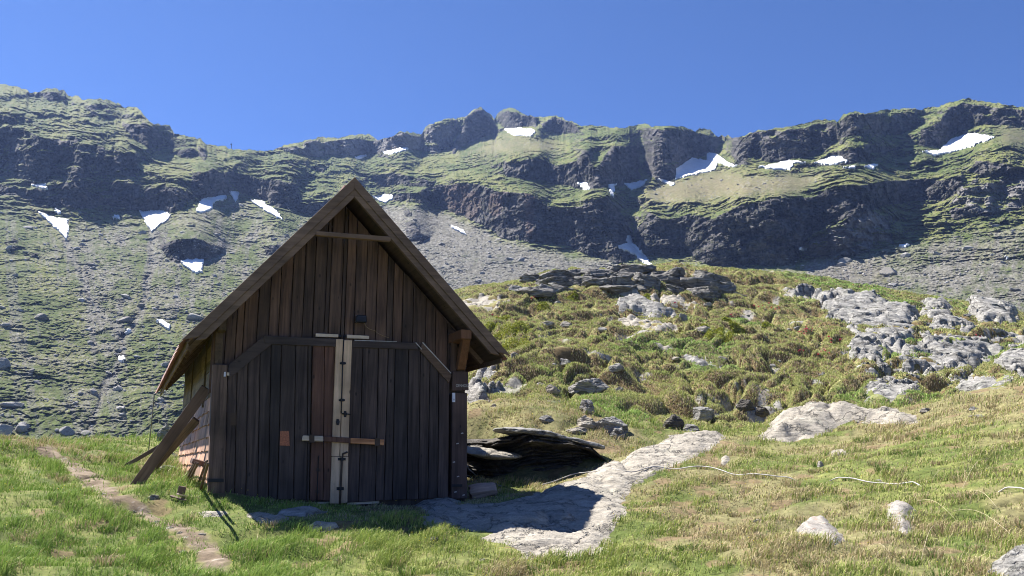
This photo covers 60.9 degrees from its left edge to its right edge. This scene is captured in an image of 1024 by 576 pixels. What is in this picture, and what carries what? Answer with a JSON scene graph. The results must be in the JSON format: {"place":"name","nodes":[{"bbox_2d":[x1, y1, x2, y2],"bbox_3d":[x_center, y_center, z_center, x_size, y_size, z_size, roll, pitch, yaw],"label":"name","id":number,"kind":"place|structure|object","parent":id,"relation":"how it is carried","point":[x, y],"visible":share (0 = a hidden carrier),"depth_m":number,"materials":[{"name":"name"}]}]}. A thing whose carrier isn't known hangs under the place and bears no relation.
{"place":"outdoors","nodes":[
{"label":"outdoors","id":0,"kind":"place"},
{"bbox_2d":[31,445,233,575],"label":"path","id":1,"kind":"structure","parent":0,"point":[208,555],"depth_m":11.28,"materials":[{"name":"bare earth"},{"name":"stone"}]},
{"bbox_2d":[0,84,1023,440],"bbox_3d":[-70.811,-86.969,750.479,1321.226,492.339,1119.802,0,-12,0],"label":"mountain","id":2,"kind":"structure","parent":0,"point":[102,162],"depth_m":490.02,"materials":[{"name":"stone"}]},
{"bbox_2d":[0,358,10,369],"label":"boulder","id":3,"kind":"object","parent":2,"relation":"on","point":[5,363],"visible":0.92,"depth_m":247.87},
{"bbox_2d":[0,424,13,435],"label":"boulder","id":4,"kind":"object","parent":2,"relation":"on","point":[5,429],"visible":0.74,"depth_m":207.40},
{"bbox_2d":[0,402,24,407],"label":"boulder","id":5,"kind":"object","parent":2,"relation":"on","point":[10,404],"visible":0.98,"depth_m":222.30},
{"bbox_2d":[31,183,47,189],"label":"snow patch","id":6,"kind":"object","parent":2,"relation":"on","point":[42,186],"visible":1,"depth_m":484.68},
{"bbox_2d":[34,313,48,319],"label":"boulder","id":7,"kind":"object","parent":2,"relation":"on","point":[41,316],"visible":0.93,"depth_m":294.53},
{"bbox_2d":[38,212,69,239],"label":"snow patch","id":8,"kind":"object","parent":2,"relation":"on","point":[61,225],"visible":1,"depth_m":442.95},
{"bbox_2d":[59,426,74,435],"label":"boulder","id":9,"kind":"object","parent":2,"relation":"on","point":[66,430],"visible":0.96,"depth_m":213.45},
{"bbox_2d":[118,355,125,362],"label":"snow patch","id":10,"kind":"object","parent":2,"relation":"on","point":[122,359],"visible":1,"depth_m":270.36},
{"bbox_2d":[117,316,133,322],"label":"boulder","id":11,"kind":"object","parent":2,"relation":"on","point":[126,319],"visible":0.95,"depth_m":306.15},
{"bbox_2d":[139,210,170,232],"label":"snow patch","id":12,"kind":"object","parent":2,"relation":"on","point":[154,220],"visible":1,"depth_m":481.32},
{"bbox_2d":[156,319,170,329],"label":"snow patch","id":13,"kind":"object","parent":2,"relation":"on","point":[165,325],"visible":1,"depth_m":308.14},
{"bbox_2d":[181,258,203,273],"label":"snow patch","id":14,"kind":"object","parent":2,"relation":"on","point":[195,265],"visible":1,"depth_m":397.02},
{"bbox_2d":[186,313,202,319],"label":"boulder","id":15,"kind":"object","parent":2,"relation":"on","point":[191,316],"visible":0.97,"depth_m":317.43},
{"bbox_2d":[196,195,226,212],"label":"snow patch","id":16,"kind":"object","parent":2,"relation":"on","point":[205,204],"visible":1,"depth_m":526.73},
{"bbox_2d":[229,191,238,201],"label":"snow patch","id":17,"kind":"object","parent":2,"relation":"on","point":[234,194],"visible":1,"depth_m":595.14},
{"bbox_2d":[251,199,282,219],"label":"snow patch","id":18,"kind":"object","parent":2,"relation":"on","point":[268,209],"visible":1,"depth_m":566.09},
{"bbox_2d":[355,154,366,158],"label":"snow patch","id":19,"kind":"object","parent":2,"relation":"on","point":[360,156],"visible":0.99,"depth_m":892.53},
{"bbox_2d":[372,194,393,203],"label":"snow patch","id":20,"kind":"object","parent":2,"relation":"on","point":[384,198],"visible":0.99,"depth_m":693.57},
{"bbox_2d":[382,147,408,154],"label":"snow patch","id":21,"kind":"object","parent":2,"relation":"on","point":[396,151],"visible":1,"depth_m":855.72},
{"bbox_2d":[451,225,465,234],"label":"snow patch","id":22,"kind":"object","parent":2,"relation":"on","point":[456,228],"visible":1,"depth_m":561.38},
{"bbox_2d":[0,175,1023,438],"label":"scree blocks","id":23,"kind":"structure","parent":2,"relation":"on","point":[22,427],"depth_m":352.26,"materials":[{"name":"stone"}]},
{"bbox_2d":[504,127,534,136],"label":"snow patch","id":24,"kind":"object","parent":2,"relation":"on","point":[521,131],"visible":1,"depth_m":909.30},
{"bbox_2d":[577,182,589,189],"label":"snow patch","id":25,"kind":"object","parent":2,"relation":"on","point":[584,185],"visible":0.99,"depth_m":576.87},
{"bbox_2d":[608,183,616,197],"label":"snow patch","id":26,"kind":"object","parent":2,"relation":"on","point":[611,187],"visible":0.99,"depth_m":571.25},
{"bbox_2d":[618,235,652,264],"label":"snow patch","id":27,"kind":"object","parent":2,"relation":"on","point":[630,247],"visible":0.97,"depth_m":489.57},
{"bbox_2d":[624,179,646,189],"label":"snow patch","id":28,"kind":"object","parent":2,"relation":"on","point":[635,185],"visible":1,"depth_m":626.98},
{"bbox_2d":[657,178,673,185],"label":"snow patch","id":29,"kind":"object","parent":2,"relation":"on","point":[667,182],"visible":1,"depth_m":619.86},
{"bbox_2d":[675,152,736,179],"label":"snow patch","id":30,"kind":"object","parent":2,"relation":"on","point":[693,166],"visible":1,"depth_m":680.54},
{"bbox_2d":[758,160,805,170],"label":"snow patch","id":31,"kind":"object","parent":2,"relation":"on","point":[784,165],"visible":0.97,"depth_m":551.71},
{"bbox_2d":[813,155,847,165],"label":"snow patch","id":32,"kind":"object","parent":2,"relation":"on","point":[833,160],"visible":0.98,"depth_m":530.85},
{"bbox_2d":[838,257,852,262],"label":"boulder","id":33,"kind":"object","parent":2,"relation":"on","point":[845,260],"visible":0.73,"depth_m":398.54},
{"bbox_2d":[864,163,877,169],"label":"snow patch","id":34,"kind":"object","parent":2,"relation":"on","point":[871,166],"visible":0.98,"depth_m":501.47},
{"bbox_2d":[879,267,896,275],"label":"boulder","id":35,"kind":"object","parent":2,"relation":"on","point":[887,271],"visible":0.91,"depth_m":365.26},
{"bbox_2d":[899,243,908,247],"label":"snow patch","id":36,"kind":"object","parent":2,"relation":"on","point":[903,245],"visible":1,"depth_m":403.37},
{"bbox_2d":[922,133,993,155],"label":"snow patch","id":37,"kind":"object","parent":2,"relation":"on","point":[964,141],"visible":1,"depth_m":586.90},
{"bbox_2d":[0,261,1023,575],"bbox_3d":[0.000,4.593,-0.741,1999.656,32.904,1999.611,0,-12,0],"label":"ground","id":38,"kind":"structure","parent":0,"point":[1014,499],"depth_m":14.00,"materials":[{"name":"plant"}]},
{"bbox_2d":[148,393,154,449],"bbox_3d":[-7.993,3.022,19.288,0.024,1.242,1.710,5,-13,-22],"label":"stay wire","id":39,"kind":"object","parent":38,"relation":"on","point":[151,420],"visible":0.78,"depth_m":19.14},
{"bbox_2d":[148,495,159,499],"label":"boulder","id":40,"kind":"object","parent":38,"relation":"on","point":[152,497],"visible":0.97,"depth_m":11.71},
{"bbox_2d":[156,422,170,440],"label":"boulder","id":41,"kind":"object","parent":38,"relation":"on","point":[164,429],"visible":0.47,"depth_m":22.58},
{"bbox_2d":[169,495,186,500],"bbox_3d":[-4.494,2.831,11.727,0.280,0.020,0.050,7,1,24],"label":"wood scrap","id":42,"kind":"object","parent":38,"relation":"on","point":[173,496],"visible":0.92,"depth_m":11.71,"materials":[{"name":"brown wood"}]},
{"bbox_2d":[177,486,185,494],"bbox_3d":[-4.513,2.765,11.888,0.100,0.110,0.040,17,-8,-20],"label":"wood scrap","id":43,"kind":"object","parent":38,"relation":"on","point":[181,489],"visible":0.86,"depth_m":11.87,"materials":[{"name":"brown wood"}]},
{"bbox_2d":[185,462,196,479],"bbox_3d":[-4.889,2.823,13.200,0.037,0.022,2.505,2,-19,-24],"label":"lath","id":44,"kind":"object","parent":38,"relation":"on","point":[191,470],"visible":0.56,"depth_m":12.78,"materials":[{"name":"brown wood"}]},
{"bbox_2d":[190,458,204,466],"bbox_3d":[-4.431,2.461,12.289,0.200,0.070,0.100,26,-14,-34],"label":"wood block","id":45,"kind":"object","parent":44,"relation":"on","point":[193,460],"depth_m":12.25,"materials":[{"name":"brown wood"}]},
{"bbox_2d":[188,462,198,480],"bbox_3d":[-4.697,2.748,12.758,0.036,0.023,3.154,-11,-13,-26],"label":"lath","id":46,"kind":"object","parent":38,"relation":"on","point":[194,469],"visible":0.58,"depth_m":12.05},
{"bbox_2d":[198,460,207,481],"bbox_3d":[-4.450,2.679,12.478,0.036,0.021,3.668,-24,-7,-26],"label":"lath","id":47,"kind":"object","parent":38,"relation":"on","point":[202,472],"visible":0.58,"depth_m":11.97,"materials":[{"name":"brown wood"}]},
{"bbox_2d":[200,462,208,489],"bbox_3d":[-3.999,2.465,11.296,0.036,0.020,2.383,-15,-13,-26],"label":"lath","id":48,"kind":"object","parent":38,"relation":"on","point":[204,475],"visible":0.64,"depth_m":11.04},
{"bbox_2d":[199,511,227,516],"bbox_3d":[-3.845,2.916,11.023,0.816,0.188,0.521,-7,-13,30],"label":"rock slab","id":49,"kind":"object","parent":38,"relation":"on","point":[216,513],"visible":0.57,"depth_m":10.98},
{"bbox_2d":[247,512,288,523],"bbox_3d":[-3.044,2.872,10.700,1.093,0.224,0.581,-11,-16,43],"label":"rock slab","id":50,"kind":"object","parent":38,"relation":"on","point":[260,516],"visible":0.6,"depth_m":10.64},
{"bbox_2d":[277,506,326,516],"bbox_3d":[-2.650,2.933,11.345,0.924,0.206,1.610,0,-12,0],"label":"rock slab","id":51,"kind":"object","parent":38,"relation":"on","point":[303,511],"visible":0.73,"depth_m":10.90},
{"bbox_2d":[307,521,339,532],"bbox_3d":[-2.204,2.880,10.280,0.682,0.248,0.475,0,-12,0],"label":"rock slab","id":52,"kind":"object","parent":38,"relation":"on","point":[325,525],"visible":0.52,"depth_m":10.22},
{"bbox_2d":[155,177,509,505],"bbox_3d":[-3.973,1.596,16.424,4.818,4.967,8.765,5,-13,-23],"label":"wooden hut","id":53,"kind":"object","parent":38,"relation":"on","point":[339,345],"visible":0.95,"depth_m":12.93,"materials":[{"name":"brown wood"}]},
{"bbox_2d":[124,445,157,465],"bbox_3d":[-6.420,2.895,15.645,1.875,0.070,0.042,-29,3,19],"label":"prop plank","id":54,"kind":"object","parent":53,"relation":"attached to","point":[143,455],"visible":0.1,"depth_m":15.73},
{"bbox_2d":[130,385,207,484],"bbox_3d":[-5.189,2.270,13.241,0.165,1.804,0.060,36,-6,-14],"label":"prop plank","id":55,"kind":"object","parent":53,"relation":"on","point":[171,435],"visible":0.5,"depth_m":13.21,"materials":[{"name":"wood"}]},
{"bbox_2d":[152,417,198,474],"bbox_3d":[-5.894,2.780,15.025,0.141,0.041,2.115,40,-56,-12],"label":"prop plank","id":56,"kind":"object","parent":53,"relation":"on","point":[191,426],"visible":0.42,"depth_m":14.76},
{"bbox_2d":[208,335,350,503],"bbox_3d":[-3.253,1.832,12.380,1.926,2.441,0.116,5,-13,-23],"label":"left door","id":57,"kind":"structure","parent":53,"relation":"in","point":[253,410],"depth_m":12.40,"materials":[{"name":"brown wood"}]},
{"bbox_2d":[337,340,461,503],"bbox_3d":[-1.647,1.988,13.071,1.919,2.400,0.114,5,-13,-23],"label":"right door","id":58,"kind":"structure","parent":53,"relation":"in","point":[402,451],"depth_m":13.04,"materials":[{"name":"brown wood"}]},
{"bbox_2d":[414,497,463,510],"bbox_3d":[-1.129,3.180,12.603,1.004,0.262,2.034,0,-12,0],"label":"rock slab","id":59,"kind":"object","parent":38,"relation":"on","point":[434,504],"visible":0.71,"depth_m":12.64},
{"bbox_2d":[468,482,496,498],"bbox_3d":[-0.465,3.188,13.654,0.445,0.255,0.260,-7,13,-10],"label":"log","id":60,"kind":"object","parent":38,"relation":"on","point":[479,490],"visible":0.87,"depth_m":13.56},
{"bbox_2d":[465,364,504,402],"bbox_3d":[-0.696,2.420,21.899,1.514,1.536,4.740,0,-12,0],"label":"rock outcrop","id":61,"kind":"object","parent":38,"relation":"on","point":[479,389],"visible":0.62,"depth_m":21.19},
{"bbox_2d":[462,293,509,310],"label":"rock outcrop","id":62,"kind":"object","parent":38,"relation":"on","point":[482,299],"visible":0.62,"depth_m":40.04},
{"bbox_2d":[2,405,1018,575],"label":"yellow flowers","id":63,"kind":"object","parent":38,"relation":"on","point":[491,496],"visible":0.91,"depth_m":10.47,"materials":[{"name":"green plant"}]},
{"bbox_2d":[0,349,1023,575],"bbox_3d":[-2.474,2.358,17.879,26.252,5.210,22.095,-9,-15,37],"label":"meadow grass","id":64,"kind":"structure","parent":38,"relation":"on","point":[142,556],"depth_m":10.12,"materials":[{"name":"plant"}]},
{"bbox_2d":[508,285,522,292],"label":"boulder","id":65,"kind":"object","parent":38,"relation":"on","point":[515,288],"visible":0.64,"depth_m":41.43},
{"bbox_2d":[467,434,605,479],"bbox_3d":[0.092,3.334,16.823,3.772,1.058,2.420,-4,-12,20],"label":"rock ledge","id":66,"kind":"object","parent":38,"relation":"on","point":[549,453],"visible":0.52,"depth_m":16.16,"materials":[{"name":"stone"}]},
{"bbox_2d":[467,446,521,459],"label":"shelf slab","id":67,"kind":"structure","parent":66,"relation":"on","point":[484,453],"depth_m":15.62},
{"bbox_2d":[493,427,604,449],"bbox_3d":[0.678,2.802,16.238,2.083,0.417,1.366,0,-12,0],"label":"capstone","id":68,"kind":"object","parent":66,"relation":"on","point":[513,431],"visible":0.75,"depth_m":15.73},
{"bbox_2d":[539,415,553,421],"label":"boulder","id":69,"kind":"object","parent":38,"relation":"on","point":[546,418],"visible":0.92,"depth_m":17.87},
{"bbox_2d":[542,321,554,325],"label":"boulder","id":70,"kind":"object","parent":38,"relation":"on","point":[548,323],"visible":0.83,"depth_m":32.99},
{"bbox_2d":[76,260,1023,452],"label":"knoll grass","id":71,"kind":"structure","parent":38,"relation":"on","point":[681,381],"depth_m":26.72,"materials":[{"name":"plant"}]},
{"bbox_2d":[539,284,560,291],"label":"boulder","id":72,"kind":"object","parent":38,"relation":"on","point":[551,287],"visible":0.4,"depth_m":41.80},
{"bbox_2d":[546,384,559,393],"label":"boulder","id":73,"kind":"object","parent":38,"relation":"on","point":[551,388],"visible":0.88,"depth_m":20.75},
{"bbox_2d":[560,358,570,365],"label":"boulder","id":74,"kind":"object","parent":38,"relation":"on","point":[564,362],"visible":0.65,"depth_m":24.38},
{"bbox_2d":[559,321,571,327],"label":"boulder","id":75,"kind":"object","parent":38,"relation":"on","point":[565,324],"visible":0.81,"depth_m":34.24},
{"bbox_2d":[420,430,724,559],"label":"bedrock slab","id":76,"kind":"structure","parent":38,"relation":"on","point":[575,515],"depth_m":11.42,"materials":[{"name":"stone"}]},
{"bbox_2d":[542,466,1023,491],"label":"hose","id":77,"kind":"object","parent":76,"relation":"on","point":[757,474],"visible":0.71,"depth_m":13.10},
{"bbox_2d":[566,427,586,433],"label":"boulder","id":78,"kind":"object","parent":38,"relation":"on","point":[579,429],"visible":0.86,"depth_m":17.44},
{"bbox_2d":[578,399,594,413],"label":"boulder","id":79,"kind":"object","parent":38,"relation":"on","point":[586,405],"visible":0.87,"depth_m":18.86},
{"bbox_2d":[577,415,596,428],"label":"boulder","id":80,"kind":"object","parent":38,"relation":"on","point":[585,421],"visible":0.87,"depth_m":17.78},
{"bbox_2d":[568,378,608,395],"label":"boulder","id":81,"kind":"object","parent":38,"relation":"on","point":[594,385],"visible":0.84,"depth_m":21.48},
{"bbox_2d":[598,327,606,331],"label":"stone","id":82,"kind":"object","parent":38,"relation":"on","point":[602,329],"visible":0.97,"depth_m":30.78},
{"bbox_2d":[595,416,627,433],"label":"boulder","id":83,"kind":"object","parent":38,"relation":"on","point":[609,423],"visible":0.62,"depth_m":17.75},
{"bbox_2d":[608,363,623,371],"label":"boulder","id":84,"kind":"object","parent":38,"relation":"on","point":[616,367],"visible":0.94,"depth_m":23.93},
{"bbox_2d":[609,427,625,438],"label":"boulder","id":85,"kind":"object","parent":38,"relation":"on","point":[617,431],"visible":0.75,"depth_m":17.57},
{"bbox_2d":[484,291,772,350],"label":"dwarf shrubs","id":86,"kind":"object","parent":38,"relation":"on","point":[570,297],"visible":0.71,"depth_m":30.83,"materials":[{"name":"green shrub foliage"}]},
{"bbox_2d":[518,264,746,299],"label":"rock outcrop","id":87,"kind":"object","parent":38,"relation":"on","point":[702,284],"visible":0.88,"depth_m":42.76,"materials":[{"name":"stone"}]},
{"bbox_2d":[615,293,676,317],"bbox_3d":[6.537,1.056,38.195,2.965,2.768,6.866,5,-13,-23],"label":"rock slab","id":88,"kind":"object","parent":38,"relation":"on","point":[636,302],"visible":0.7,"depth_m":39.01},
{"bbox_2d":[618,314,679,332],"bbox_3d":[5.380,1.508,34.159,1.946,2.291,8.240,0,-12,0],"label":"rock slab","id":89,"kind":"object","parent":38,"relation":"on","point":[631,319],"visible":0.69,"depth_m":34.14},
{"bbox_2d":[602,288,700,310],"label":"rock ledge","id":90,"kind":"object","parent":38,"relation":"on","point":[664,298],"visible":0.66,"depth_m":41.10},
{"bbox_2d":[655,342,672,349],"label":"flat stone","id":91,"kind":"object","parent":38,"relation":"on","point":[661,346],"visible":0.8,"depth_m":28.71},
{"bbox_2d":[663,414,684,429],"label":"boulder","id":92,"kind":"object","parent":38,"relation":"on","point":[672,421],"visible":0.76,"depth_m":18.74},
{"bbox_2d":[679,313,687,321],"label":"boulder","id":93,"kind":"object","parent":38,"relation":"on","point":[683,317],"visible":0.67,"depth_m":34.67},
{"bbox_2d":[683,424,698,431],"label":"boulder","id":94,"kind":"object","parent":38,"relation":"on","point":[690,427],"visible":0.89,"depth_m":18.50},
{"bbox_2d":[680,354,721,367],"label":"rubble rock","id":95,"kind":"object","parent":38,"relation":"on","point":[701,361],"visible":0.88,"depth_m":26.88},
{"bbox_2d":[693,406,714,420],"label":"boulder","id":96,"kind":"object","parent":38,"relation":"on","point":[700,413],"visible":0.87,"depth_m":20.73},
{"bbox_2d":[697,326,710,332],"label":"boulder","id":97,"kind":"object","parent":38,"relation":"on","point":[704,329],"visible":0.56,"depth_m":30.08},
{"bbox_2d":[721,455,729,464],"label":"flat stone","id":98,"kind":"object","parent":38,"relation":"on","point":[724,459],"visible":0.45,"depth_m":14.98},
{"bbox_2d":[492,269,980,354],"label":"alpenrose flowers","id":99,"kind":"object","parent":38,"relation":"on","point":[798,331],"visible":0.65,"depth_m":30.83,"materials":[{"name":"red plant"}]},
{"bbox_2d":[736,399,754,410],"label":"boulder","id":100,"kind":"object","parent":38,"relation":"on","point":[746,404],"visible":0.95,"depth_m":21.84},
{"bbox_2d":[755,405,768,417],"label":"boulder","id":101,"kind":"object","parent":38,"relation":"on","point":[762,412],"visible":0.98,"depth_m":21.65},
{"bbox_2d":[787,283,815,297],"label":"rock outcrop","id":102,"kind":"object","parent":38,"relation":"on","point":[805,289],"visible":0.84,"depth_m":43.19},
{"bbox_2d":[795,515,845,544],"bbox_3d":[3.242,2.597,9.154,0.738,0.319,2.277,-2,-12,10],"label":"flat stone","id":103,"kind":"object","parent":38,"relation":"on","point":[820,523],"visible":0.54,"depth_m":9.22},
{"bbox_2d":[647,458,1008,559],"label":"dry straws","id":104,"kind":"object","parent":38,"relation":"on","point":[943,507],"visible":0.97,"depth_m":9.04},
{"bbox_2d":[831,449,846,455],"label":"flat stone","id":105,"kind":"object","parent":38,"relation":"on","point":[840,450],"visible":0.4,"depth_m":14.75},
{"bbox_2d":[759,401,919,441],"bbox_3d":[7.290,2.959,19.348,3.420,1.240,5.347,-5,-12,22],"label":"rock slab","id":106,"kind":"object","parent":38,"relation":"on","point":[809,419],"visible":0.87,"depth_m":18.37,"materials":[{"name":"stone"}]},
{"bbox_2d":[812,287,920,355],"bbox_3d":[14.843,1.203,35.427,4.498,5.429,17.908,-3,-12,16],"label":"rock outcrop","id":107,"kind":"object","parent":38,"relation":"on","point":[871,307],"visible":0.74,"depth_m":37.15,"materials":[{"name":"stone"}]},
{"bbox_2d":[847,334,890,377],"bbox_3d":[10.790,2.268,26.198,1.617,2.322,5.594,-4,-12,18],"label":"rock outcrop","id":108,"kind":"object","parent":38,"relation":"on","point":[862,347],"visible":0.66,"depth_m":26.41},
{"bbox_2d":[864,374,920,402],"bbox_3d":[10.090,2.677,22.736,1.750,1.809,4.489,-7,-13,31],"label":"rock outcrop","id":109,"kind":"object","parent":38,"relation":"on","point":[893,389],"visible":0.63,"depth_m":22.11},
{"bbox_2d":[887,500,915,532],"bbox_3d":[4.078,2.488,9.165,0.602,0.441,2.251,-6,-13,26],"label":"flat stone","id":110,"kind":"object","parent":38,"relation":"on","point":[897,506],"visible":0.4,"depth_m":9.44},
{"bbox_2d":[919,408,929,412],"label":"boulder","id":111,"kind":"object","parent":38,"relation":"on","point":[923,410],"visible":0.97,"depth_m":17.53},
{"bbox_2d":[921,297,954,309],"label":"rock outcrop","id":112,"kind":"object","parent":38,"relation":"on","point":[941,302],"visible":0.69,"depth_m":41.25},
{"bbox_2d":[890,305,1003,383],"bbox_3d":[15.685,1.625,31.063,3.238,5.677,19.477,-6,-13,28],"label":"rock outcrop","id":113,"kind":"object","parent":38,"relation":"on","point":[969,350],"visible":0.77,"depth_m":27.96,"materials":[{"name":"stone"}]},
{"bbox_2d":[947,372,1012,390],"bbox_3d":[10.949,2.204,20.360,1.562,1.356,7.321,-6,-13,26],"label":"rock outcrop","id":114,"kind":"object","parent":38,"relation":"on","point":[975,383],"visible":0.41,"depth_m":20.74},
{"bbox_2d":[967,295,1018,323],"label":"rock outcrop","id":115,"kind":"object","parent":38,"relation":"on","point":[984,308],"visible":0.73,"depth_m":40.30,"materials":[{"name":"stone"}]},
{"bbox_2d":[986,328,1023,343],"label":"rock outcrop","id":116,"kind":"object","parent":38,"relation":"on","point":[1007,334],"visible":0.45,"depth_m":30.79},
{"bbox_2d":[987,544,1023,575],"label":"layered rock","id":117,"kind":"object","parent":38,"relation":"on","point":[1011,562],"visible":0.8,"depth_m":7.03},
{"bbox_2d":[994,340,1023,377],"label":"rock outcrop","id":118,"kind":"object","parent":38,"relation":"on","point":[1011,359],"visible":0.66,"depth_m":24.05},
{"bbox_2d":[0,0,1023,150],"label":"sky","id":119,"kind":"structure","parent":0,"point":[263,75],"materials":[{"name":"blue"}]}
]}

